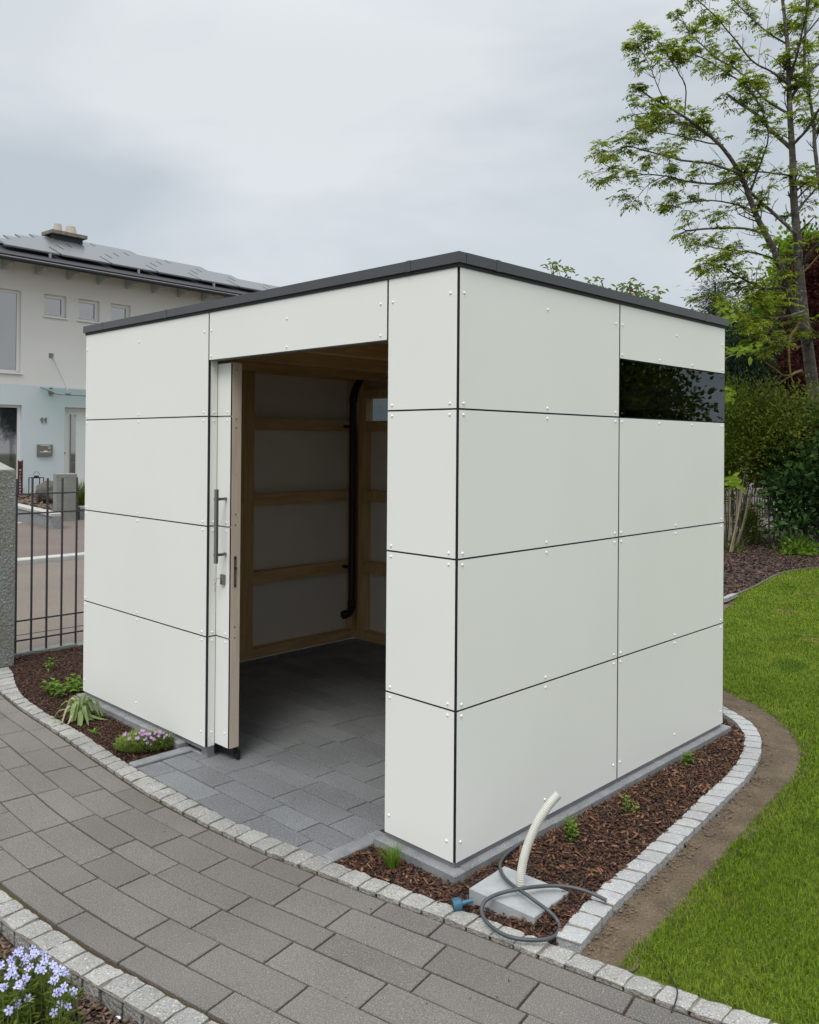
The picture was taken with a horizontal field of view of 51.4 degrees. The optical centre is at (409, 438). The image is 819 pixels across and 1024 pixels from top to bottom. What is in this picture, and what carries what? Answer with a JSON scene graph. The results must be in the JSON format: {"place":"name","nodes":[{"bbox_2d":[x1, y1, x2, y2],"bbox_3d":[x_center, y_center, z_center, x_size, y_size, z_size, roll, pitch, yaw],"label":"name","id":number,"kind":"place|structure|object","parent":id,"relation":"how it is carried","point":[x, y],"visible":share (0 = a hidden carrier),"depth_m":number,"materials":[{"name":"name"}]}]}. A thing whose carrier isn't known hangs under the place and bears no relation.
{"place":"outdoors","nodes":[
{"label":"outdoors","id":0,"kind":"place"},
{"bbox_2d":[18,495,52,510],"bbox_3d":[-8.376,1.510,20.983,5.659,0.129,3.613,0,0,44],"label":"gravel","id":1,"kind":"structure","parent":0,"point":[36,503],"depth_m":19.71,"materials":[{"name":"gravel"}]},
{"bbox_2d":[17,460,22,493],"bbox_3d":[-10.653,1.089,23.296,0.035,1.005,0.132,0,0,41],"label":"welcome sign","id":2,"kind":"object","parent":1,"relation":"on","point":[20,477],"visible":0.94,"depth_m":23.31,"materials":[{"name":"wood"}]},
{"bbox_2d":[35,480,52,502],"bbox_3d":[-8.445,1.314,20.206,0.859,0.662,0.904,0,0,44],"label":"boulder","id":3,"kind":"object","parent":1,"relation":"on","point":[39,498],"visible":0.34,"depth_m":19.82,"materials":[{"name":"stone"}]},
{"bbox_2d":[43,479,84,505],"bbox_3d":[-7.191,1.172,18.427,1.380,0.681,1.438,0,0,24],"label":"grassy plant","id":4,"kind":"object","parent":1,"relation":"on","point":[81,499],"visible":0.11,"depth_m":18.16,"materials":[{"name":"green plant"}]},
{"bbox_2d":[0,223,277,492],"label":"neighbouring house","id":5,"kind":"structure","parent":0,"point":[60,289],"depth_m":25.42,"materials":[{"name":"white paint"}]},
{"bbox_2d":[0,289,22,373],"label":"window","id":6,"kind":"structure","parent":5,"relation":"in","point":[9,299],"depth_m":24.38,"materials":[{"name":"white glass"}]},
{"bbox_2d":[0,404,23,487],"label":"window","id":7,"kind":"structure","parent":5,"relation":"in","point":[9,414],"depth_m":24.41,"materials":[{"name":"grey glass"}]},
{"bbox_2d":[43,294,68,319],"bbox_3d":[-10.557,-3.917,25.324,0.220,0.690,0.770,0,0,41],"label":"window","id":8,"kind":"structure","parent":5,"relation":"in","point":[54,306],"depth_m":25.37,"materials":[{"name":"white glass"}]},
{"bbox_2d":[64,407,86,489],"bbox_3d":[-10.023,0.336,26.087,0.120,2.550,1.300,0,0,41],"label":"front door","id":9,"kind":"structure","parent":5,"relation":"in","point":[75,418],"depth_m":25.92,"materials":[{"name":"white glass"}]},
{"bbox_2d":[77,299,100,323],"bbox_3d":[-9.864,-3.907,26.133,0.220,0.690,0.780,0,0,41],"label":"window","id":10,"kind":"structure","parent":5,"relation":"in","point":[87,310],"depth_m":26.18,"materials":[{"name":"white glass"}]},
{"bbox_2d":[111,304,128,320],"bbox_3d":[-9.223,-3.916,26.986,0.085,0.655,0.690,0,0,41],"label":"window","id":11,"kind":"structure","parent":5,"relation":"in","point":[118,312],"depth_m":26.99,"materials":[{"name":"white glass"}]},
{"bbox_2d":[137,643,385,856],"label":"forecourt paving","id":12,"kind":"structure","parent":0,"point":[315,720],"depth_m":4.50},
{"bbox_2d":[0,693,711,1023],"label":"driveway","id":13,"kind":"structure","parent":0,"point":[217,968],"depth_m":2.94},
{"bbox_2d":[17,482,751,557],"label":"road","id":14,"kind":"structure","parent":0,"point":[39,541],"depth_m":14.05,"materials":[{"name":"grey asphalt"}]},
{"bbox_2d":[0,667,776,1023],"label":"kerb beside driveway","id":15,"kind":"structure","parent":0,"point":[702,1009],"depth_m":3.19,"materials":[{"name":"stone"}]},
{"bbox_2d":[480,840,607,941],"bbox_3d":[0.444,1.642,3.131,0.510,0.069,0.588,0,0,44],"label":"garden hose","id":16,"kind":"object","parent":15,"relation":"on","point":[515,888],"visible":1,"depth_m":3.02,"materials":[{"name":"grey rubber"}]},
{"bbox_2d":[659,956,677,1012],"bbox_3d":[0.806,1.680,2.630,0.034,0.017,0.268,0,0,9],"label":"thin cable","id":17,"kind":"object","parent":15,"relation":"on","point":[674,984],"visible":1,"depth_m":2.60,"materials":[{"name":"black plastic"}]},
{"bbox_2d":[17,625,762,1022],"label":"ground","id":18,"kind":"structure","parent":0,"point":[83,625],"depth_m":7.84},
{"bbox_2d":[14,641,82,658],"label":"fence kerb","id":19,"kind":"structure","parent":18,"relation":"on","point":[43,649],"depth_m":6.76,"materials":[{"name":"grey concrete"}]},
{"bbox_2d":[14,477,84,653],"bbox_3d":[-1.410,1.018,8.245,0.022,1.372,4.900,0,0,44],"label":"metal fence","id":20,"kind":"object","parent":19,"relation":"on","point":[47,512],"visible":0.11,"depth_m":6.75,"materials":[{"name":"metal"}]},
{"bbox_2d":[17,552,83,564],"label":"road kerb","id":21,"kind":"structure","parent":18,"relation":"on","point":[42,559],"depth_m":11.82,"materials":[{"name":"concrete"}]},
{"bbox_2d":[0,932,132,1023],"bbox_3d":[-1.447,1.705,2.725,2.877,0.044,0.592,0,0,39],"label":"bark mulch","id":22,"kind":"object","parent":18,"relation":"on","point":[6,949],"visible":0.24,"depth_m":2.55,"materials":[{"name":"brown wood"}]},
{"bbox_2d":[0,944,86,1023],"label":"blue phlox","id":23,"kind":"object","parent":22,"relation":"on","point":[11,1003],"visible":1,"depth_m":2.46,"materials":[{"name":"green plant"}]},
{"bbox_2d":[7,646,175,764],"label":"bark mulch","id":24,"kind":"object","parent":18,"relation":"on","point":[72,661],"visible":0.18,"depth_m":5.66,"materials":[{"name":"brown wood"}]},
{"bbox_2d":[0,462,15,667],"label":"granite gatepost","id":25,"kind":"object","parent":24,"relation":"on","point":[7,529],"visible":0.91,"depth_m":6.29,"materials":[{"name":"grey stone"}]},
{"bbox_2d":[44,657,57,670],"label":"young plant","id":26,"kind":"object","parent":24,"relation":"on","point":[52,663],"visible":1,"depth_m":6.22,"materials":[{"name":"green plant"}]},
{"bbox_2d":[40,672,82,696],"bbox_3d":[-2.306,1.633,5.681,0.365,0.116,0.311,0,0,44],"label":"leafy plant","id":27,"kind":"object","parent":24,"relation":"on","point":[56,686],"visible":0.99,"depth_m":5.63,"materials":[{"name":"green plant"}]},
{"bbox_2d":[48,695,107,725],"bbox_3d":[-1.989,1.617,5.098,0.339,0.126,0.316,0,0,44],"label":"drooping plant","id":28,"kind":"object","parent":24,"relation":"on","point":[81,709],"visible":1,"depth_m":5.08,"materials":[{"name":"green plant"}]},
{"bbox_2d":[88,727,99,733],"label":"seedling","id":29,"kind":"object","parent":24,"relation":"on","point":[93,731],"visible":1,"depth_m":4.88,"materials":[{"name":"green plant"}]},
{"bbox_2d":[113,728,175,752],"bbox_3d":[-1.440,1.625,4.631,0.328,0.106,0.276,0,0,16],"label":"pink phlox","id":30,"kind":"object","parent":24,"relation":"on","point":[136,738],"visible":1,"depth_m":4.60,"materials":[{"name":"green plant"}]},
{"bbox_2d":[0,890,217,1023],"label":"kerb beside flower bed","id":31,"kind":"structure","parent":18,"relation":"on","point":[59,947],"depth_m":2.66,"materials":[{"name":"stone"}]},
{"bbox_2d":[129,746,374,863],"bbox_3d":[-0.788,1.720,3.985,1.533,0.092,0.334,0,0,44],"label":"forecourt edging","id":32,"kind":"object","parent":18,"relation":"on","point":[350,848],"visible":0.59,"depth_m":3.56,"materials":[{"name":"concrete"}]},
{"bbox_2d":[187,745,383,836],"bbox_3d":[-0.629,1.723,4.104,1.594,0.090,0.058,0,0,44],"label":"threshold strip","id":33,"kind":"object","parent":18,"relation":"on","point":[375,833],"visible":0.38,"depth_m":4.53,"materials":[{"name":"concrete"}]},
{"bbox_2d":[76,251,730,884],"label":"garden shed","id":34,"kind":"structure","parent":18,"relation":"on","point":[478,499],"depth_m":4.22,"materials":[{"name":"white laminate"}]},
{"bbox_2d":[213,362,241,759],"bbox_3d":[-1.421,0.642,4.909,1.375,2.085,0.140,0,0,44],"label":"sliding door","id":35,"kind":"structure","parent":34,"relation":"in","point":[227,495],"depth_m":4.47,"materials":[{"name":"white laminate"}]},
{"bbox_2d":[373,398,387,420],"bbox_3d":[0.070,-0.240,6.685,1.438,0.275,0.006,0,0,44],"label":"window pane","id":36,"kind":"structure","parent":34,"relation":"in","point":[380,406],"depth_m":6.98,"materials":[{"name":"clear glass"}]},
{"bbox_2d":[616,358,724,422],"bbox_3d":[1.419,-0.243,4.538,0.014,0.298,1.179,0,0,44],"label":"window pane","id":37,"kind":"structure","parent":34,"relation":"in","point":[652,391],"depth_m":4.48,"materials":[{"name":"black glass"}]},
{"bbox_2d":[334,718,745,945],"bbox_3d":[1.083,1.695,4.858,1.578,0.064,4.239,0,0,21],"label":"bark mulch","id":38,"kind":"object","parent":18,"relation":"on","point":[576,878],"visible":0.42,"depth_m":3.48,"materials":[{"name":"brown wood"}]},
{"bbox_2d":[373,839,406,869],"bbox_3d":[-0.069,1.638,3.359,0.165,0.108,0.133,0,0,23],"label":"grass tuft","id":39,"kind":"object","parent":38,"relation":"on","point":[391,858],"visible":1,"depth_m":3.35,"materials":[{"name":"green plant"}]},
{"bbox_2d":[451,897,472,911],"bbox_3d":[0.190,1.672,3.057,0.076,0.048,0.046,1,0,-13],"label":"hose fitting","id":40,"kind":"object","parent":38,"relation":"on","point":[457,903],"visible":1,"depth_m":3.04,"materials":[{"name":"blue plastic"}]},
{"bbox_2d":[469,866,568,926],"bbox_3d":[0.400,1.687,3.103,0.284,0.108,0.233,0,0,36],"label":"concrete block","id":41,"kind":"object","parent":38,"relation":"on","point":[517,904],"depth_m":3.07,"materials":[{"name":"white concrete"}]},
{"bbox_2d":[516,791,560,886],"bbox_3d":[0.474,1.492,3.141,0.182,0.367,0.043,1,0,-18],"label":"corrugated conduit","id":42,"kind":"object","parent":41,"relation":"attached to","point":[547,807],"visible":0.91,"depth_m":3.13,"materials":[{"name":"white plastic"}]},
{"bbox_2d":[563,814,579,841],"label":"young shrub","id":43,"kind":"object","parent":38,"relation":"on","point":[570,830],"visible":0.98,"depth_m":3.55,"materials":[{"name":"green plant"}]},
{"bbox_2d":[539,258,668,301],"bbox_3d":[1.396,0.202,6.287,0.988,3.066,0.350,0,0,-9],"label":"red tipped shrub","id":44,"kind":"object","parent":38,"relation":"on","point":[630,289],"visible":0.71,"depth_m":6.31,"materials":[{"name":"green plant"}]},
{"bbox_2d":[621,795,638,812],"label":"young shrub","id":45,"kind":"object","parent":38,"relation":"on","point":[628,803],"visible":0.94,"depth_m":3.82,"materials":[{"name":"green plant"}]},
{"bbox_2d":[680,750,693,765],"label":"young shrub","id":46,"kind":"object","parent":38,"relation":"on","point":[686,758],"visible":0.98,"depth_m":4.39,"materials":[{"name":"green plant"}]},
{"bbox_2d":[579,600,812,971],"bbox_3d":[2.018,1.721,6.081,2.900,0.026,6.800,0,0,44],"label":"soil strip","id":47,"kind":"object","parent":18,"relation":"on","point":[653,910],"visible":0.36,"depth_m":3.53,"materials":[{"name":"brown soil"}]},
{"bbox_2d":[586,691,810,967],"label":"soil clods","id":48,"kind":"object","parent":47,"relation":"on","point":[643,887],"visible":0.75,"depth_m":3.53,"materials":[{"name":"brown soil"}]},
{"bbox_2d":[724,593,737,601],"bbox_3d":[3.418,1.706,9.125,0.056,0.040,0.521,0,0,37],"label":"edging stone","id":49,"kind":"object","parent":47,"relation":"on","point":[728,597],"visible":0.79,"depth_m":9.12,"materials":[{"name":"stone"}]},
{"bbox_2d":[675,267,741,334],"bbox_3d":[7.162,-1.123,19.993,1.612,6.110,1.627,0,0,44],"label":"spruce tree","id":50,"kind":"object","parent":18,"relation":"on","point":[715,290],"visible":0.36,"depth_m":19.93,"materials":[{"name":"green plant"}]},
{"bbox_2d":[724,488,805,511],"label":"garden wall","id":51,"kind":"structure","parent":18,"relation":"on","point":[749,491],"depth_m":21.81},
{"bbox_2d":[724,352,818,487],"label":"background hedge","id":52,"kind":"object","parent":18,"relation":"on","point":[771,448],"depth_m":25.50,"materials":[{"name":"green plant"}]},
{"bbox_2d":[16,519,786,650],"bbox_3d":[7.050,1.831,17.516,0.680,0.001,90.000,0,0,44],"label":"pavement edge","id":53,"kind":"object","parent":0,"point":[39,642],"depth_m":7.25,"materials":[{"name":"grey concrete"}]},
{"bbox_2d":[17,511,797,634],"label":"pavement","id":54,"kind":"structure","parent":0,"point":[39,587],"depth_m":9.29,"materials":[{"name":"grey concrete"}]},
{"bbox_2d":[725,215,818,353],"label":"maple tree","id":55,"kind":"object","parent":54,"relation":"on","point":[790,238],"visible":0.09,"depth_m":23.32,"materials":[{"name":"green plant"}]},
{"bbox_2d":[0,0,818,330],"label":"sky","id":56,"kind":"structure","parent":0,"point":[279,143],"materials":[{"name":"white"}]},
{"bbox_2d":[556,706,761,953],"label":"kerb beside lawn","id":57,"kind":"structure","parent":0,"point":[678,836],"depth_m":3.46,"materials":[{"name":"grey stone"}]},
{"bbox_2d":[617,567,818,1023],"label":"lawn","id":58,"kind":"structure","parent":0,"point":[645,975],"depth_m":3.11,"materials":[{"name":"plant"}]},
{"bbox_2d":[732,567,818,600],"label":"lawn edging","id":59,"kind":"object","parent":58,"relation":"on","point":[762,582],"visible":0.34,"depth_m":10.64,"materials":[{"name":"stone"}]},
{"bbox_2d":[724,516,818,595],"bbox_3d":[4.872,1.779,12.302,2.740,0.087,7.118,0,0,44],"label":"bark mulch","id":60,"kind":"object","parent":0,"point":[740,571],"visible":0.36,"depth_m":12.07,"materials":[{"name":"brown wood"}]},
{"bbox_2d":[578,0,818,540],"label":"ash tree","id":61,"kind":"object","parent":60,"relation":"on","point":[799,310],"visible":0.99,"depth_m":14.65,"materials":[{"name":"green plant"}]},
{"bbox_2d":[681,274,793,513],"bbox_3d":[7.293,-0.862,19.033,2.650,5.483,3.020,0,0,44],"label":"weeping conifer","id":62,"kind":"object","parent":60,"relation":"on","point":[736,366],"visible":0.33,"depth_m":18.67,"materials":[{"name":"green plant"}]},
{"bbox_2d":[724,530,750,554],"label":"shrub","id":63,"kind":"object","parent":60,"relation":"on","point":[726,546],"visible":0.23,"depth_m":13.52,"materials":[{"name":"green plant"}]},
{"bbox_2d":[714,304,762,493],"bbox_3d":[2.515,0.349,6.570,0.347,2.792,0.292,0,0,44],"label":"lime leaved sapling","id":64,"kind":"object","parent":60,"relation":"on","point":[735,481],"visible":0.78,"depth_m":6.58,"materials":[{"name":"green plant"}]},
{"bbox_2d":[727,496,773,544],"bbox_3d":[5.874,1.457,14.660,0.895,1.007,0.996,0,0,44],"label":"shrub","id":65,"kind":"object","parent":60,"relation":"on","point":[752,519],"visible":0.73,"depth_m":14.56,"materials":[{"name":"green plant"}]},
{"bbox_2d":[724,365,787,552],"bbox_3d":[5.567,0.316,14.349,2.096,3.056,1.602,1,0,-27],"label":"tall shrub","id":66,"kind":"object","parent":60,"relation":"on","point":[732,452],"visible":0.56,"depth_m":14.00,"materials":[{"name":"green plant"}]},
{"bbox_2d":[724,494,788,516],"bbox_3d":[8.385,1.582,20.207,3.510,0.520,0.021,0,0,0],"label":"garden fence","id":67,"kind":"object","parent":60,"relation":"on","point":[754,504],"visible":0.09,"depth_m":20.20,"materials":[{"name":"wood"}]},
{"bbox_2d":[725,363,818,546],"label":"hedge shrub","id":68,"kind":"object","parent":60,"relation":"on","point":[784,413],"visible":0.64,"depth_m":14.00,"materials":[{"name":"green plant"}]},
{"bbox_2d":[737,215,818,517],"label":"copper tree","id":69,"kind":"object","parent":60,"relation":"on","point":[812,288],"visible":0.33,"depth_m":20.39,"materials":[{"name":"red plant"}]},
{"bbox_2d":[753,531,814,555],"bbox_3d":[6.030,1.825,13.892,1.068,0.574,2.597,0,0,7],"label":"shrub","id":70,"kind":"object","parent":60,"relation":"on","point":[775,543],"visible":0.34,"depth_m":14.41,"materials":[{"name":"green plant"}]},
{"bbox_2d":[750,398,818,547],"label":"laurel shrub","id":71,"kind":"object","parent":60,"relation":"on","point":[798,487],"visible":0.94,"depth_m":13.42,"materials":[{"name":"green plant"}]},
{"bbox_2d":[771,529,818,556],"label":"shrub","id":72,"kind":"object","parent":60,"relation":"on","point":[807,549],"visible":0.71,"depth_m":13.13,"materials":[{"name":"green plant"}]},
{"label":"front yard","id":73,"kind":"structure","parent":0,"visible":0},
{"bbox_2d":[28,472,43,492],"bbox_3d":[-10.685,1.315,24.372,0.270,0.745,0.330,0,0,41],"label":"lantern","id":74,"kind":"object","parent":73,"relation":"on","point":[34,477],"visible":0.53,"depth_m":24.34,"materials":[{"name":"black metal"}]},
{"bbox_2d":[18,503,60,528],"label":"stone wall","id":75,"kind":"structure","parent":73,"relation":"on","point":[54,521],"depth_m":16.40,"materials":[{"name":"concrete"}]},
{"bbox_2d":[53,473,76,520],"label":"granite pillar","id":76,"kind":"structure","parent":73,"relation":"on","point":[69,502],"depth_m":17.39,"materials":[{"name":"grey stone"}]},
{"bbox_2d":[78,506,85,519],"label":"stone wall","id":77,"kind":"structure","parent":73,"relation":"on","point":[81,515],"depth_m":17.74,"materials":[{"name":"concrete"}]}
]}

